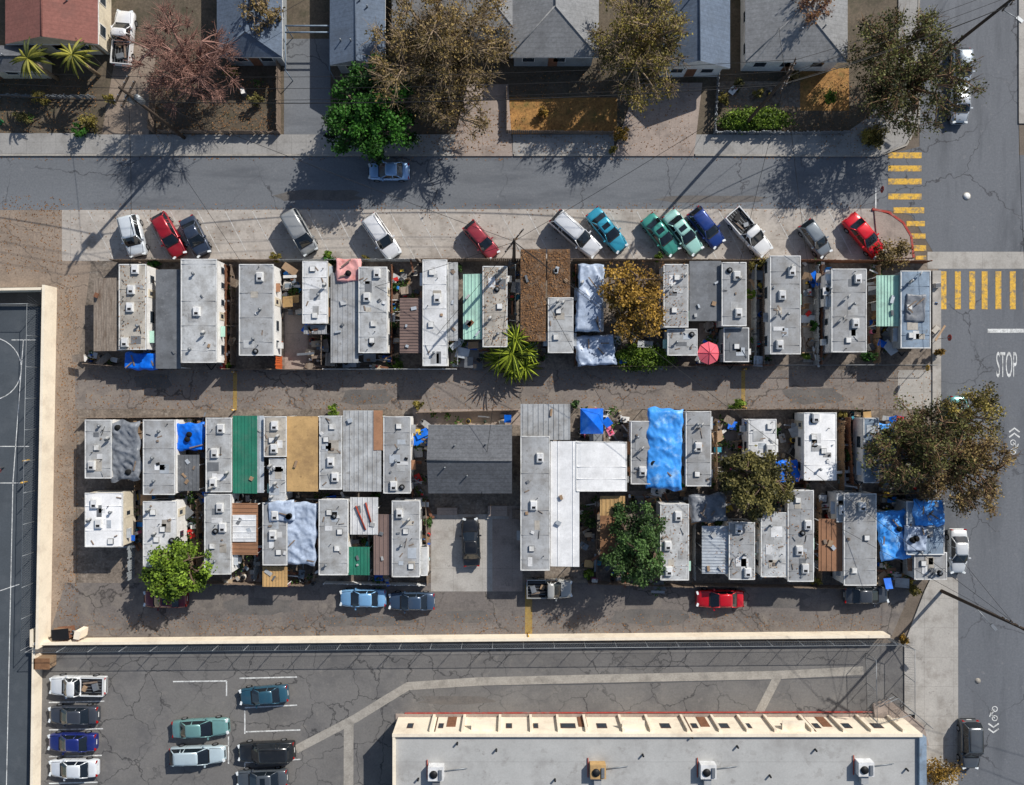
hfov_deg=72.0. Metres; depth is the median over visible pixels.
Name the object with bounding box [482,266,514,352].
mobile home
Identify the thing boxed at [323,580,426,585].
wooden fence
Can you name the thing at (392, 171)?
parked sedan
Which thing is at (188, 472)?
patio awning
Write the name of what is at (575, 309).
wooden fence
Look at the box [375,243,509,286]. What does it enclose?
overhead wire
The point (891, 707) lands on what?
entry ramp pavement
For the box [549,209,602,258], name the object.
parked suv
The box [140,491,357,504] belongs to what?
yard clutter
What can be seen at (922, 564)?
travel trailer
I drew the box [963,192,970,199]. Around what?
manhole cover
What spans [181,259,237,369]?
mobile home
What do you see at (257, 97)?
shrub
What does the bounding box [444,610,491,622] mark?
asphalt patch
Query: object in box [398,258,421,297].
yard clutter
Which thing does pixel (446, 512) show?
porch step
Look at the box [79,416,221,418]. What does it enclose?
wooden fence
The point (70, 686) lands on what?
pickup truck
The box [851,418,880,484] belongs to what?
travel trailer
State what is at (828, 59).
overhead wire
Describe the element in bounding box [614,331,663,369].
yard clutter
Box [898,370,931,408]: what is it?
alley apron pavement
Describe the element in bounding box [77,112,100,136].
shrub
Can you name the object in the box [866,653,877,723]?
chain link fence
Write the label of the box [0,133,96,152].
sidewalk
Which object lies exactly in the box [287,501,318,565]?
silver tarp
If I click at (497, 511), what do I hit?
porch step
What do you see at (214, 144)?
sidewalk
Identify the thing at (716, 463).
wooden fence
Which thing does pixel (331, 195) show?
asphalt patch
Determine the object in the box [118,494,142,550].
yard clutter
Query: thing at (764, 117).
garden hedge
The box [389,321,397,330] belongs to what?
shrub
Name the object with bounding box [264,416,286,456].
mobile home
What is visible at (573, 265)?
yard clutter
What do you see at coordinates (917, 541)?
silver tarp
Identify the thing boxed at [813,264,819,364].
wooden fence
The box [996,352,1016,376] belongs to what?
stop road marking
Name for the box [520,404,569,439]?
carport
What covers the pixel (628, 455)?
wooden fence
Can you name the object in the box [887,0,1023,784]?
avenue
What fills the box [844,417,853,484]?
wooden fence
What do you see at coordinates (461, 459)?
central house
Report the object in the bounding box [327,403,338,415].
shrub
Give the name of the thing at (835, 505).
storage shed
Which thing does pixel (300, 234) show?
parked minivan
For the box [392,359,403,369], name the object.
shrub
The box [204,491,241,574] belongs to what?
mobile home
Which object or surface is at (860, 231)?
parked sedan
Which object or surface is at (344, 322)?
patio awning
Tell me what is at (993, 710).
bike lane marking
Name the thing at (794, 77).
shrub
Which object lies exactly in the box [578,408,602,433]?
canopy tent
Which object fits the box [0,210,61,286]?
dirt lot
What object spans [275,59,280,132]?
wooden fence
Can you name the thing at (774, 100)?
front lawn
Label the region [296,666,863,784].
drain strip path
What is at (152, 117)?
wooden fence
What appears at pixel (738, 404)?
shrub
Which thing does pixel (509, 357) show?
yucca plant
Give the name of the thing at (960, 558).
overhead wire
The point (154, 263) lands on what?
shrub
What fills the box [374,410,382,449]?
brown roof panel
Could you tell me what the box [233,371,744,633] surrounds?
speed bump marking
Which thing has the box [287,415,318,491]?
patio awning
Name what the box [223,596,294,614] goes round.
asphalt patch
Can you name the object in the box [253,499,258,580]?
wooden fence
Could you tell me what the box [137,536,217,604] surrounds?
lime green tree
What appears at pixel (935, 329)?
yard clutter
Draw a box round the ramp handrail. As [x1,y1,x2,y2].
[874,693,932,728]
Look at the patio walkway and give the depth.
71.98 m
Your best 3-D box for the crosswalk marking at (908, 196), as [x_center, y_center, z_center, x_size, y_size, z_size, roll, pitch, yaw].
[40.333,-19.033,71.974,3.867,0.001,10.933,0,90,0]
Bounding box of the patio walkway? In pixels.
[413,409,519,424]
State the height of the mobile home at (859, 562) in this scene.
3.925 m
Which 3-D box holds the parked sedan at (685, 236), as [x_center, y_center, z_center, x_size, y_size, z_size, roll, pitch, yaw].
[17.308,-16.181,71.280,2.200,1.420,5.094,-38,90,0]
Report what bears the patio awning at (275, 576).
on the mobile home park yard at (103, 563)
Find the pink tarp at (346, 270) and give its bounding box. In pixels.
[335,258,364,281]
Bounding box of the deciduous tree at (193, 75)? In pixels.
[114,0,248,118]
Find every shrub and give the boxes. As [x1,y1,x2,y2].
[9,110,32,123]
[31,90,50,105]
[71,122,88,138]
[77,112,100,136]
[102,93,115,103]
[146,257,161,267]
[222,64,238,76]
[225,362,232,368]
[246,92,264,106]
[269,252,281,262]
[323,250,331,257]
[323,255,335,264]
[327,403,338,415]
[370,492,380,497]
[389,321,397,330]
[390,283,400,291]
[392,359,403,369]
[412,400,424,410]
[423,517,432,527]
[537,106,548,116]
[570,400,579,408]
[583,517,595,528]
[583,568,593,579]
[608,145,617,153]
[613,125,629,141]
[654,251,663,262]
[714,521,722,525]
[717,90,728,105]
[728,398,746,408]
[734,76,744,92]
[747,256,767,271]
[747,288,756,298]
[752,87,764,97]
[784,69,800,84]
[801,353,810,359]
[809,320,819,331]
[810,577,822,584]
[823,88,837,105]
[837,411,847,417]
[845,451,852,461]
[860,121,890,149]
[860,352,878,361]
[868,236,914,269]
[899,633,909,644]
[907,582,922,595]
[927,756,965,784]
[933,348,945,355]
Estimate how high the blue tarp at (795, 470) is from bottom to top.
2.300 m
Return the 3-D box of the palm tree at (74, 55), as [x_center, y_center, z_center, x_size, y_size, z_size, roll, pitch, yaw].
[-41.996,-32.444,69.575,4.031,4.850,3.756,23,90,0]
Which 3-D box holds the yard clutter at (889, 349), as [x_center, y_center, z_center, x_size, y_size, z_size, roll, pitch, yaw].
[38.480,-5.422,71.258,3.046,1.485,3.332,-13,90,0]
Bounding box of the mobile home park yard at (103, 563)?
[77,261,937,583]
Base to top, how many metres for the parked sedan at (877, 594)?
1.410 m
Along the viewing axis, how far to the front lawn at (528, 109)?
71.99 m
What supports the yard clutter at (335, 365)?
on the mobile home park yard at (103, 563)
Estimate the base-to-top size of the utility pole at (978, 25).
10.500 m
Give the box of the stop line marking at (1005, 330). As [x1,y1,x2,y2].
[988,329,1023,332]
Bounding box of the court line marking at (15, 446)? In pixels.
[0,339,27,784]
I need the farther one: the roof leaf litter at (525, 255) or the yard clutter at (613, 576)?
the yard clutter at (613, 576)
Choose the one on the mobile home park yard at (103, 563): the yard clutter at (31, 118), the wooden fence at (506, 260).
the wooden fence at (506, 260)
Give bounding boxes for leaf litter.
[0,71,931,634]
[119,250,809,577]
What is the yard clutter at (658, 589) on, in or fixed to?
on the service lane road at (118, 601)
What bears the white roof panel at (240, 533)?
on the patio awning at (244, 548)
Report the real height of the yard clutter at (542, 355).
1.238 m
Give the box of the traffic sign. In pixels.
[940,334,951,340]
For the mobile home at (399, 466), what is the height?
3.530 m
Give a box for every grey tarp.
[110,419,142,482]
[686,492,727,522]
[905,293,926,322]
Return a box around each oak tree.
[360,0,519,122]
[407,68,491,147]
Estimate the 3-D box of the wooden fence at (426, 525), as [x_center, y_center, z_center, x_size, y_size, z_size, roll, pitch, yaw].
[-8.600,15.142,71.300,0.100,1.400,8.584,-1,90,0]
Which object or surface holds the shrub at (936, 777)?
on the ground at (904, 620)
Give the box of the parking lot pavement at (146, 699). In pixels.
[41,643,903,784]
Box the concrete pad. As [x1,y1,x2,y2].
[285,312,307,370]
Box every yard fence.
[0,93,95,98]
[713,73,851,134]
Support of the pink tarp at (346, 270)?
on the mobile home park yard at (103, 563)
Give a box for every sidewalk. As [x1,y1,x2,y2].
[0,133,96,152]
[0,134,454,153]
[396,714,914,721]
[513,134,613,153]
[694,0,917,154]
[904,271,957,784]
[1018,0,1023,123]
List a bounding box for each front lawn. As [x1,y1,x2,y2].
[509,98,616,133]
[718,81,799,106]
[800,68,848,110]
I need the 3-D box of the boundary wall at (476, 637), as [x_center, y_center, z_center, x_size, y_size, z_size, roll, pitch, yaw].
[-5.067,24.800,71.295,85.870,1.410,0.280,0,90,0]
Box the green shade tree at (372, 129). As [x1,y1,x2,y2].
[321,52,421,167]
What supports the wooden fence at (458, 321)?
on the mobile home park yard at (103, 563)
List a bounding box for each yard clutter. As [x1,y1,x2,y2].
[0,112,34,124]
[54,625,85,638]
[72,350,119,366]
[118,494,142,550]
[139,261,154,352]
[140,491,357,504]
[173,491,203,540]
[185,412,205,457]
[220,275,236,369]
[221,537,261,585]
[240,79,262,96]
[280,262,299,314]
[283,279,301,314]
[288,564,318,586]
[297,324,329,371]
[325,351,359,368]
[352,535,373,550]
[358,353,393,370]
[367,574,392,587]
[380,273,400,363]
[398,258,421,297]
[413,419,430,496]
[422,497,433,560]
[430,409,510,424]
[448,337,490,370]
[508,260,519,329]
[531,341,549,362]
[572,264,580,353]
[572,495,600,582]
[578,405,635,440]
[603,563,652,587]
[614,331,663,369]
[627,492,663,508]
[650,483,685,501]
[651,580,665,596]
[684,496,735,525]
[695,321,723,365]
[711,414,748,492]
[728,85,775,97]
[747,270,771,366]
[778,423,810,488]
[799,258,832,366]
[814,495,826,566]
[817,493,830,518]
[837,408,871,490]
[867,264,886,352]
[871,489,918,511]
[877,561,915,588]
[878,415,927,491]
[881,327,910,355]
[931,283,945,340]
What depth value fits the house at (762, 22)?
68.62 m
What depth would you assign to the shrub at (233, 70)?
70.87 m
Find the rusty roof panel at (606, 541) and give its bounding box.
[600,516,624,555]
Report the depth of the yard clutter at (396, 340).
71.26 m
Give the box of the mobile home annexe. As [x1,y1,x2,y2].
[267,457,292,500]
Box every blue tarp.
[124,351,156,370]
[177,422,205,450]
[642,406,683,490]
[776,460,799,482]
[877,508,910,561]
[879,423,895,449]
[903,497,944,526]
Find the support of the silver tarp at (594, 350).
on the mobile home park yard at (103, 563)
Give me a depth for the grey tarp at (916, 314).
68.90 m
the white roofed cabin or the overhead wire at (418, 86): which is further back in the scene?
the white roofed cabin
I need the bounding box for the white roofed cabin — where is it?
[576,441,628,493]
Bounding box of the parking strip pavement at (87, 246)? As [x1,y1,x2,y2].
[62,209,913,260]
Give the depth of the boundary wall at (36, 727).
71.16 m
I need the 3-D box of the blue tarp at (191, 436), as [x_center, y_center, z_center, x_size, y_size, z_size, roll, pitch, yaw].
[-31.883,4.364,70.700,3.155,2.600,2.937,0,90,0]
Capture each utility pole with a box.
[114,75,185,138]
[505,229,523,262]
[747,58,796,122]
[940,589,1023,630]
[951,0,1023,45]
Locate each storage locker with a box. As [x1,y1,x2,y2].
[420,544,430,576]
[819,274,832,307]
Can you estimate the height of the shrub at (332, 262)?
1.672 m
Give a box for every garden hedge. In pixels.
[613,341,678,373]
[714,104,798,134]
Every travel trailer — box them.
[85,419,123,478]
[302,261,333,324]
[740,419,777,459]
[784,412,836,482]
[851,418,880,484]
[901,552,946,579]
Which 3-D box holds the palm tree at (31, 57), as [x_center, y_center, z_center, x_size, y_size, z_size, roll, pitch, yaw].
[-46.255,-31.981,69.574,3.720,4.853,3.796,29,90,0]
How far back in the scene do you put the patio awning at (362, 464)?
69.10 m
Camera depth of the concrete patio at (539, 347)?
71.99 m
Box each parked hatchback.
[149,211,187,258]
[169,742,226,767]
[462,219,499,258]
[686,205,725,249]
[797,218,832,258]
[949,48,974,85]
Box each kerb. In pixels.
[0,0,919,156]
[405,711,872,713]
[872,208,914,257]
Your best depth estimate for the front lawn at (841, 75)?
71.99 m
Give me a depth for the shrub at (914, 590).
70.72 m
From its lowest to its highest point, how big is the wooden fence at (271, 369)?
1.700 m
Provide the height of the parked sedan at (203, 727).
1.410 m
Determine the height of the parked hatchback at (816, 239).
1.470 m
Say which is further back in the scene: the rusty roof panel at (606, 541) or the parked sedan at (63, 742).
the parked sedan at (63, 742)
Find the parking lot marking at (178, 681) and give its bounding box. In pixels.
[49,676,299,783]
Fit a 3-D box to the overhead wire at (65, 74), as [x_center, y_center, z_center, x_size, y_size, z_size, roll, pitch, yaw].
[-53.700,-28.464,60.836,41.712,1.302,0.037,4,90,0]
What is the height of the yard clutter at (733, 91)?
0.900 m
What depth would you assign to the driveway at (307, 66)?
71.98 m
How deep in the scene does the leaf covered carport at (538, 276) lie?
69.10 m
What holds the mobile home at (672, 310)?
on the mobile home park yard at (103, 563)
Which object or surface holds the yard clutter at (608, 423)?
on the mobile home park yard at (103, 563)
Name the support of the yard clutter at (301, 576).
on the mobile home park yard at (103, 563)
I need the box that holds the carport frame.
[285,25,335,80]
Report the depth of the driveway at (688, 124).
71.87 m
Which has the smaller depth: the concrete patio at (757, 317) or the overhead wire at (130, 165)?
the overhead wire at (130, 165)
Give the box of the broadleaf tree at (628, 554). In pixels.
[599,500,667,588]
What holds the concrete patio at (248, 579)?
on the mobile home park yard at (103, 563)
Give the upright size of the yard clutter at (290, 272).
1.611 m
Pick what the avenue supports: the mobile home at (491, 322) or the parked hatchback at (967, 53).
the parked hatchback at (967, 53)
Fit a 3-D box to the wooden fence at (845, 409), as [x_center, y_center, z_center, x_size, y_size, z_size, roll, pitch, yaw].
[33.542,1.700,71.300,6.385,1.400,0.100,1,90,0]
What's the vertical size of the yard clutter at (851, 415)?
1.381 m
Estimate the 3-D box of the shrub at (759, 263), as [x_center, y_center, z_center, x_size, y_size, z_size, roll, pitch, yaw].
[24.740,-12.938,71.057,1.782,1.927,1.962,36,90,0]
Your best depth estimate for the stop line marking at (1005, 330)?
71.97 m
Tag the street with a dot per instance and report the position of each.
(221, 182)
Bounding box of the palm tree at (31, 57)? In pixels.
[9,37,59,80]
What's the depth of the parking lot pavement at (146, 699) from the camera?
71.99 m
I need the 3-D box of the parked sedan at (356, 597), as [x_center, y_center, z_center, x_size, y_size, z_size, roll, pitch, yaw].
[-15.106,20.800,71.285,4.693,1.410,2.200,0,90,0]
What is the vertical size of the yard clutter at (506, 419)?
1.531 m
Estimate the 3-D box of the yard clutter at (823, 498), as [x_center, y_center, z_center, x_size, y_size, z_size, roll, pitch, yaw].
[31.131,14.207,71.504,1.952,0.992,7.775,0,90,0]
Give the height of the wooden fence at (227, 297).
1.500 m
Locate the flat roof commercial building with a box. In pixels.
[392,714,926,784]
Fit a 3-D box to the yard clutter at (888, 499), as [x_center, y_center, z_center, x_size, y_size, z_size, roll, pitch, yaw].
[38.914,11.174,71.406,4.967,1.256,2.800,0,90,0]
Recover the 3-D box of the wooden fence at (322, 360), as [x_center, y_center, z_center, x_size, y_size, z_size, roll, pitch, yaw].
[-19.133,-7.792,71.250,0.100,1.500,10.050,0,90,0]
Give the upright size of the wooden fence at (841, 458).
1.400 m
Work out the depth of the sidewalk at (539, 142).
71.88 m
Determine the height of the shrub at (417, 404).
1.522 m
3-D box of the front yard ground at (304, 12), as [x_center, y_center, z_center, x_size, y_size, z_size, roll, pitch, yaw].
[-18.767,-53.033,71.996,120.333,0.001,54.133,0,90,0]
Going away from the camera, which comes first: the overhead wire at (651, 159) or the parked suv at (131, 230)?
the overhead wire at (651, 159)
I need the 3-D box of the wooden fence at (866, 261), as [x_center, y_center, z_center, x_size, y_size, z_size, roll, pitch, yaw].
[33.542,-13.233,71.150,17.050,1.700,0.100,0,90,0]
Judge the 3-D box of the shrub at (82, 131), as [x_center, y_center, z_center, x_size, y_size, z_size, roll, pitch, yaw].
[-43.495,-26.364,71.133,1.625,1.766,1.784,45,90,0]
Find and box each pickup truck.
[49,673,107,698]
[110,9,137,67]
[526,577,572,600]
[724,205,772,258]
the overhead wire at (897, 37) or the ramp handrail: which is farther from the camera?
the ramp handrail
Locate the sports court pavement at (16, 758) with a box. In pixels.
[0,307,39,784]
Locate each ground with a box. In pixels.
[0,0,917,137]
[0,124,1023,642]
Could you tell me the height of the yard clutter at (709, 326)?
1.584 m
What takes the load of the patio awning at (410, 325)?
on the mobile home park yard at (103, 563)
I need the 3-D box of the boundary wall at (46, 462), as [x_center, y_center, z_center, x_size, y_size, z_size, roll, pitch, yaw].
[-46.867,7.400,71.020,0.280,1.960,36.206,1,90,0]
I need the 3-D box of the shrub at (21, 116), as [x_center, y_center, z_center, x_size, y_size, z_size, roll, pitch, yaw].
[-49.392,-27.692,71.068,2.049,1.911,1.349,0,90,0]
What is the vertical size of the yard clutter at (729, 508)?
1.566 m
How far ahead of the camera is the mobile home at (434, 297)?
68.95 m
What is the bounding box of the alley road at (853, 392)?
[75,370,897,408]
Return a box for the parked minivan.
[279,208,318,256]
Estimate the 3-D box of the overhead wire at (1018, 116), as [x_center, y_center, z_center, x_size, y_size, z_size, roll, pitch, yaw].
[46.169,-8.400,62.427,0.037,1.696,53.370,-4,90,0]
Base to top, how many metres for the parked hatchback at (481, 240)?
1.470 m
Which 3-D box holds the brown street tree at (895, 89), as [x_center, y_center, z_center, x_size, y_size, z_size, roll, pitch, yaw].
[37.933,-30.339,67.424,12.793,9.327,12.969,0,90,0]
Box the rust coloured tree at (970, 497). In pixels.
[913,433,1022,520]
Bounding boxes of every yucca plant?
[483,347,512,375]
[490,333,538,380]
[499,362,524,384]
[503,322,530,355]
[511,355,542,383]
[516,341,539,364]
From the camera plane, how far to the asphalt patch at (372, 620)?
71.98 m
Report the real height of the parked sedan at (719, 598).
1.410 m
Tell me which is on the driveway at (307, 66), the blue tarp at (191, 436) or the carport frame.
the carport frame
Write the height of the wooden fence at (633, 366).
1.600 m
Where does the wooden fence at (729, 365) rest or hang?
on the mobile home park yard at (103, 563)
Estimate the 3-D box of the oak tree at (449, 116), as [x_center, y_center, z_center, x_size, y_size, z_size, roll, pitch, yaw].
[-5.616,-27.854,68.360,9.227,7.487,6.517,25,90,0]
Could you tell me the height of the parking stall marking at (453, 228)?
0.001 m
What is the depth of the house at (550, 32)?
68.64 m
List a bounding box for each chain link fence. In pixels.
[0,295,41,656]
[23,638,897,652]
[772,365,933,365]
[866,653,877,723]
[869,638,920,723]
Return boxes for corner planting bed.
[874,211,912,258]
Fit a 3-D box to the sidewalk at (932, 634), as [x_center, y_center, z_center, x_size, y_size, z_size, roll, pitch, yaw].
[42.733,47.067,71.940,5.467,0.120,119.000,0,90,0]
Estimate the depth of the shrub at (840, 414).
71.10 m
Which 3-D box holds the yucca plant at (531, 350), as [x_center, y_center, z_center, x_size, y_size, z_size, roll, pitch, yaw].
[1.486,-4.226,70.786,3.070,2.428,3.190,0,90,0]
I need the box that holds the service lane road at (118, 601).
[51,583,913,635]
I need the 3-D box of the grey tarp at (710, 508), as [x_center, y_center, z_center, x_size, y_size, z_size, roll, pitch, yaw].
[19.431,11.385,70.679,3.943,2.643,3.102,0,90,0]
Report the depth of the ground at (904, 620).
72.00 m
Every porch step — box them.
[436,507,457,517]
[487,505,507,518]
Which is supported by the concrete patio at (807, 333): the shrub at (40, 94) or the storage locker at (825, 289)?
the storage locker at (825, 289)
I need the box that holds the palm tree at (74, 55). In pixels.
[50,37,100,78]
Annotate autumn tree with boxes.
[596,260,668,343]
[856,392,985,498]
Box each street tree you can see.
[236,0,286,35]
[792,0,834,27]
[842,2,988,141]
[935,380,1006,447]
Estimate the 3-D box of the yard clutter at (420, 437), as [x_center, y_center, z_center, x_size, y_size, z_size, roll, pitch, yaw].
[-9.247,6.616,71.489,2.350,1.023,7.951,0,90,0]
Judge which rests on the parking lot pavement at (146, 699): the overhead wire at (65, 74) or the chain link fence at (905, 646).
the chain link fence at (905, 646)
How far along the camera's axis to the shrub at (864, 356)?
70.73 m
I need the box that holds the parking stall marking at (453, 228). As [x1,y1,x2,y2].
[88,211,857,257]
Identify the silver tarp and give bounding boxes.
[268,498,301,521]
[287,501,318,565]
[574,334,616,366]
[575,263,604,332]
[903,525,926,550]
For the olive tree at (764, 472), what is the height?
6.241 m
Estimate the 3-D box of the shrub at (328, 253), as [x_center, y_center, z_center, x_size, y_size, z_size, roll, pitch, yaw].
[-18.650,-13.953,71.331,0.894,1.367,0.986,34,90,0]
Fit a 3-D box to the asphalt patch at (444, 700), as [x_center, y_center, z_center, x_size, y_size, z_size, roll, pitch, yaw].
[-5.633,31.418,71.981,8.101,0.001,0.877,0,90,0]
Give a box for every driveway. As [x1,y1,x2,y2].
[102,45,155,133]
[284,39,329,133]
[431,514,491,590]
[451,84,512,155]
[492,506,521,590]
[613,83,701,155]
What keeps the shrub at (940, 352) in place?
on the mobile home park yard at (103, 563)
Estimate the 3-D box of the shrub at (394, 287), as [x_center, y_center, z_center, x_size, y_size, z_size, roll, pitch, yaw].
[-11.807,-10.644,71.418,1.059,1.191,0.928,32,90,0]
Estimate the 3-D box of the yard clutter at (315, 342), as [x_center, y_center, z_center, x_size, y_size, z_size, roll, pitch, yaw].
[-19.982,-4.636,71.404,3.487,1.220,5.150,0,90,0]
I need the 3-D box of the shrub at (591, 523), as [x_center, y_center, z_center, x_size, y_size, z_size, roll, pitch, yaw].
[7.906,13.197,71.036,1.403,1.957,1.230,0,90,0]
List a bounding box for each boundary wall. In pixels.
[0,287,41,292]
[30,627,35,646]
[30,646,42,784]
[32,631,889,644]
[35,285,56,648]
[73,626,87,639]
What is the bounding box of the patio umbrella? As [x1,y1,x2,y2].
[698,341,719,364]
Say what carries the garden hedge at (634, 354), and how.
on the mobile home park yard at (103, 563)
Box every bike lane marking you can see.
[988,706,998,732]
[1009,427,1019,453]
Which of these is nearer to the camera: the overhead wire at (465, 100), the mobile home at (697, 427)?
the overhead wire at (465, 100)
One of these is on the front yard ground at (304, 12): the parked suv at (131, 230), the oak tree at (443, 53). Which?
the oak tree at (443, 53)
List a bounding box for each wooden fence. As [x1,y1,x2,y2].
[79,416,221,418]
[82,363,161,369]
[109,259,280,262]
[127,542,134,580]
[133,420,141,490]
[146,71,155,132]
[157,129,280,133]
[195,500,201,569]
[197,421,203,490]
[206,580,305,586]
[221,368,323,369]
[224,264,230,364]
[229,264,235,364]
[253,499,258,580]
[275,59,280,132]
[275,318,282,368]
[279,258,416,262]
[312,500,316,580]
[320,334,324,364]
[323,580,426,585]
[368,535,370,580]
[391,264,393,364]
[415,258,588,261]
[416,410,512,412]
[425,499,428,585]
[457,271,458,364]
[506,86,613,134]
[515,264,515,351]
[574,264,576,364]
[574,366,696,366]
[587,258,760,261]
[587,580,694,587]
[595,499,597,579]
[627,421,628,490]
[683,408,813,410]
[692,364,771,365]
[692,524,695,580]
[692,582,847,589]
[713,421,717,490]
[751,264,756,364]
[759,264,764,364]
[762,259,932,263]
[801,480,805,488]
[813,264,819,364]
[814,408,868,409]
[816,264,822,364]
[816,499,822,579]
[838,421,845,490]
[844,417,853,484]
[873,264,880,364]
[877,491,933,495]
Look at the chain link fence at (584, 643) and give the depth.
69.75 m
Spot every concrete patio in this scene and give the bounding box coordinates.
[138,494,141,521]
[176,494,202,521]
[222,574,260,581]
[451,343,482,366]
[525,343,544,366]
[627,491,659,503]
[699,323,721,364]
[712,421,740,459]
[751,283,768,364]
[803,264,823,361]
[839,422,861,490]
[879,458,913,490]
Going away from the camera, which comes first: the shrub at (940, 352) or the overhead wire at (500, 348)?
the overhead wire at (500, 348)
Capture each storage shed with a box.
[663,329,697,355]
[718,327,750,368]
[826,491,843,521]
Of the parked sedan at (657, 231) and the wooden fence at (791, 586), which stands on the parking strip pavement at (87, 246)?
the parked sedan at (657, 231)
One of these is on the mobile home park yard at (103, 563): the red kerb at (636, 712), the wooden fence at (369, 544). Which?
the wooden fence at (369, 544)
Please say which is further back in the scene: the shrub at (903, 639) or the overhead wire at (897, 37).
the shrub at (903, 639)
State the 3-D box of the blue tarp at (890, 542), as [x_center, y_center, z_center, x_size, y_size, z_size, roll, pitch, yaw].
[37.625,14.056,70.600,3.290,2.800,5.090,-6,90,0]
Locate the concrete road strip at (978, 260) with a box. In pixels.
[927,252,1023,268]
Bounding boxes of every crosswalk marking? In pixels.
[888,152,925,259]
[941,271,1015,308]
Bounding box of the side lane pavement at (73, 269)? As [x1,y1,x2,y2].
[51,261,90,637]
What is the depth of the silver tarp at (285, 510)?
68.88 m
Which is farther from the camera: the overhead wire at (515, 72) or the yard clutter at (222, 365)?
the yard clutter at (222, 365)
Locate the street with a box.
[0,155,886,209]
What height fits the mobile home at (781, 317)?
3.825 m
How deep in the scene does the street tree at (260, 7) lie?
67.75 m
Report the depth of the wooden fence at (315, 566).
71.49 m
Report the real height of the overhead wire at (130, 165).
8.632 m
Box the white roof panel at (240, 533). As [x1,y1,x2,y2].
[232,515,255,541]
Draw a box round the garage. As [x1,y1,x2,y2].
[0,45,51,78]
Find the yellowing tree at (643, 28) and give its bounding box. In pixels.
[585,0,692,117]
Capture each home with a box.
[85,490,142,546]
[119,264,155,349]
[143,419,187,494]
[143,498,195,566]
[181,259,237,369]
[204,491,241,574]
[205,417,232,491]
[239,264,291,355]
[262,499,294,564]
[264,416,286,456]
[317,496,361,574]
[319,416,342,489]
[358,267,399,360]
[381,416,416,495]
[389,497,421,576]
[420,259,448,365]
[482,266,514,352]
[512,436,552,570]
[543,297,576,353]
[574,269,606,335]
[626,421,649,483]
[647,501,690,579]
[650,264,688,328]
[681,411,712,488]
[716,262,746,327]
[722,518,755,579]
[743,509,786,576]
[761,256,800,354]
[777,487,813,581]
[810,269,866,352]
[822,490,876,585]
[886,271,930,355]
[892,498,943,554]
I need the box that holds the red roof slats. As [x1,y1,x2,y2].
[355,503,371,529]
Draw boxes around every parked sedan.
[47,730,98,754]
[48,703,100,726]
[48,756,99,780]
[143,590,188,610]
[171,715,229,739]
[178,214,211,257]
[236,766,288,784]
[238,682,289,707]
[339,587,385,609]
[368,159,409,181]
[388,591,434,612]
[460,517,480,566]
[586,206,627,253]
[640,211,680,256]
[661,208,703,256]
[695,588,743,610]
[841,212,883,259]
[842,584,888,606]
[945,396,969,436]
[945,528,970,573]
[947,85,972,124]
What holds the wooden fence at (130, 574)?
on the mobile home park yard at (103, 563)
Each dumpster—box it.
[33,655,55,669]
[51,625,74,640]
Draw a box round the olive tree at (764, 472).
[715,445,797,524]
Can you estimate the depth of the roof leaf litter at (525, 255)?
69.03 m
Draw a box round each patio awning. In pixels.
[93,278,126,351]
[156,269,191,368]
[178,455,205,490]
[232,500,264,554]
[233,416,265,493]
[257,416,267,492]
[263,566,292,586]
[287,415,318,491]
[304,325,330,334]
[331,273,362,362]
[343,410,385,491]
[348,545,373,574]
[350,497,381,534]
[374,514,391,574]
[400,298,421,353]
[448,262,458,340]
[463,274,481,339]
[598,496,624,550]
[688,261,720,321]
[696,526,728,573]
[814,518,842,570]
[867,275,898,327]
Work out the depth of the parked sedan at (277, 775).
71.07 m
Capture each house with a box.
[5,0,110,54]
[217,0,286,65]
[330,0,385,72]
[391,0,512,39]
[427,425,511,492]
[509,0,598,65]
[659,0,729,76]
[740,0,847,70]
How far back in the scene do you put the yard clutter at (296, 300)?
71.32 m
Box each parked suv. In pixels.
[116,213,148,257]
[237,738,295,765]
[360,212,401,260]
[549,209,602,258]
[957,718,983,768]
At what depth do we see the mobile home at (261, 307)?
68.86 m
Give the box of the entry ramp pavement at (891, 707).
[872,699,928,745]
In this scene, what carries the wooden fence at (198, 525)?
on the mobile home park yard at (103, 563)
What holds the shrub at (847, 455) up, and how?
on the concrete patio at (851, 488)
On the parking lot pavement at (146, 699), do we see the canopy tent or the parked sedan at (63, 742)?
the parked sedan at (63, 742)
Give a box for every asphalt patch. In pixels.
[134,373,171,389]
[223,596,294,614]
[273,189,364,200]
[317,616,413,626]
[338,389,393,404]
[418,696,495,704]
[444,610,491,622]
[605,609,688,625]
[654,195,766,202]
[749,591,809,609]
[782,387,843,404]
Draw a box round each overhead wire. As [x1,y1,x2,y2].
[0,83,102,87]
[0,95,106,99]
[1,96,127,101]
[9,72,125,76]
[122,71,787,88]
[127,59,796,76]
[127,92,511,240]
[128,0,303,92]
[128,97,130,261]
[130,97,240,261]
[146,85,776,103]
[157,83,777,100]
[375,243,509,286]
[438,244,512,332]
[481,247,513,493]
[515,242,1009,619]
[515,244,613,422]
[516,74,787,239]
[516,243,653,341]
[740,83,784,260]
[786,4,1012,82]
[786,85,813,300]
[787,10,996,83]
[790,42,866,75]
[796,0,999,69]
[799,0,974,58]
[814,513,998,615]
[904,486,1011,620]
[1017,0,1023,249]
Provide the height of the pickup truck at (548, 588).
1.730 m
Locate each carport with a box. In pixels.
[520,249,545,340]
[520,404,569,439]
[547,249,569,299]
[550,440,578,566]

